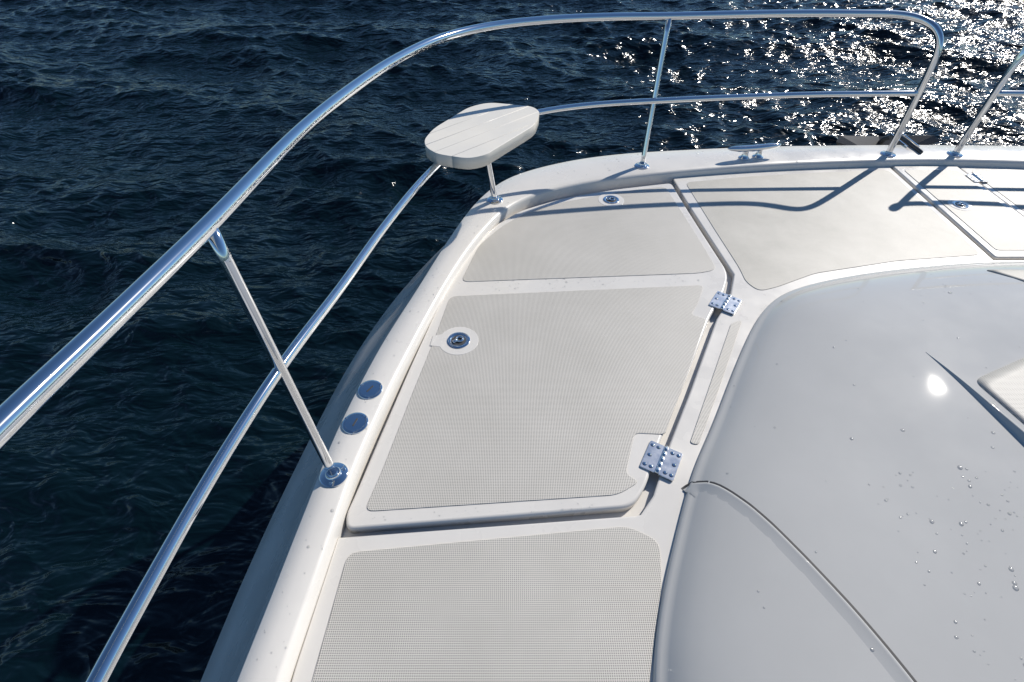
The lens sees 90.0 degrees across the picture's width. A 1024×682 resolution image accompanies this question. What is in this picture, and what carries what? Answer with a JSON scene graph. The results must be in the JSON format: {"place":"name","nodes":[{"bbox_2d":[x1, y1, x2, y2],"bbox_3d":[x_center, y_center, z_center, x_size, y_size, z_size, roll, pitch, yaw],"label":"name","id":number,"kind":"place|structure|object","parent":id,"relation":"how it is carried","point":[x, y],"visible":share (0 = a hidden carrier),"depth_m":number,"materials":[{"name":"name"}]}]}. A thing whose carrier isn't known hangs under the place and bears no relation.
{"place":"outdoors","nodes":[
{"label":"outdoors","id":0,"kind":"place"},
{"bbox_2d":[0,0,1023,681],"bbox_3d":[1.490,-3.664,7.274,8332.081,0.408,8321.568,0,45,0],"label":"sea water","id":1,"kind":"structure","parent":0,"point":[138,138],"depth_m":5.38,"materials":[{"name":"blue liquid"}]},
{"bbox_2d":[200,145,1023,681],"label":"motor boat","id":2,"kind":"object","parent":1,"relation":"on","point":[500,505],"visible":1,"depth_m":1.53,"materials":[{"name":"white plastic"}]},
{"bbox_2d":[342,412,368,433],"bbox_3d":[-0.488,0.254,1.593,0.082,0.007,0.082,0,45,0],"label":"deck filler cap","id":3,"kind":"object","parent":2,"relation":"on","point":[355,423],"visible":1,"depth_m":1.59,"materials":[{"name":"silver metal"}]},
{"bbox_2d":[358,380,382,398],"bbox_3d":[-0.468,0.159,1.689,0.082,0.007,0.082,0,45,0],"label":"deck filler cap","id":4,"kind":"object","parent":2,"relation":"on","point":[370,389],"visible":1,"depth_m":1.69,"materials":[{"name":"silver metal"}]},
{"bbox_2d":[447,332,469,348],"bbox_3d":[-0.198,-0.005,1.898,0.086,0.013,0.086,0,45,0],"label":"flush latch","id":5,"kind":"object","parent":2,"relation":"on","point":[457,340],"visible":1,"depth_m":1.90,"materials":[{"name":"silver metal"}]},
{"bbox_2d":[0,9,943,681],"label":"bow rail","id":6,"kind":"object","parent":2,"relation":"on","point":[32,395],"visible":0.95,"depth_m":1.15,"materials":[{"name":"silver metal"}]},
{"bbox_2d":[425,103,538,203],"bbox_3d":[-0.122,-0.784,2.362,0.358,0.404,0.612,21,49,20],"label":"bow seat","id":7,"kind":"object","parent":2,"relation":"attached to","point":[486,135],"visible":1,"depth_m":2.18,"materials":[{"name":"white plastic"}]},
{"bbox_2d":[603,195,618,203],"bbox_3d":[0.508,-0.726,2.620,0.082,0.012,0.082,0,45,0],"label":"flush latch","id":8,"kind":"object","parent":2,"relation":"on","point":[610,199],"visible":1,"depth_m":2.62,"materials":[{"name":"silver metal"}]},
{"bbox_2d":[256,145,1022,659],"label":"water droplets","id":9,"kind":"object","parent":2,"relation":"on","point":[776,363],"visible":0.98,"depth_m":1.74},
{"bbox_2d":[640,441,682,481],"bbox_3d":[0.450,0.357,1.540,0.102,0.014,0.105,21,49,20],"label":"hatch hinge","id":10,"kind":"object","parent":2,"relation":"on","point":[662,461],"visible":1,"depth_m":1.53,"materials":[{"name":"silver metal"}]},
{"bbox_2d":[709,291,741,314],"bbox_3d":[0.857,-0.156,2.053,0.102,0.014,0.105,26,51,24],"label":"hatch hinge","id":11,"kind":"object","parent":2,"relation":"on","point":[727,303],"visible":1,"depth_m":2.05,"materials":[{"name":"silver metal"}]},
{"bbox_2d":[728,143,780,159],"bbox_3d":[1.348,-1.062,2.863,0.317,0.074,0.060,-7,45,-7],"label":"mooring cleat","id":12,"kind":"object","parent":2,"relation":"on","point":[747,149],"visible":1,"depth_m":2.84,"materials":[{"name":"silver metal"}]},
{"bbox_2d":[836,133,938,153],"bbox_3d":[2.330,-1.129,3.284,0.453,0.472,0.453,-35,55,-30],"label":"anchor","id":13,"kind":"object","parent":2,"relation":"in","point":[914,142],"visible":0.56,"depth_m":3.19,"materials":[{"name":"silver metal"}]},
{"bbox_2d":[952,201,968,208],"bbox_3d":[2.261,-0.690,2.580,0.072,0.011,0.072,0,45,0],"label":"flush latch","id":14,"kind":"object","parent":2,"relation":"on","point":[961,204],"visible":1,"depth_m":2.58,"materials":[{"name":"silver metal"}]},
{"bbox_2d":[965,173,988,182],"bbox_3d":[2.523,-0.885,2.777,0.080,0.014,0.080,0,45,0],"label":"hatch hinge","id":15,"kind":"object","parent":2,"relation":"on","point":[973,177],"visible":1,"depth_m":2.77,"materials":[{"name":"silver metal"}]},
{"bbox_2d":[947,46,1023,157],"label":"bow rail","id":16,"kind":"object","parent":2,"relation":"on","point":[997,90],"visible":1,"depth_m":2.68,"materials":[{"name":"silver metal"}]}
]}

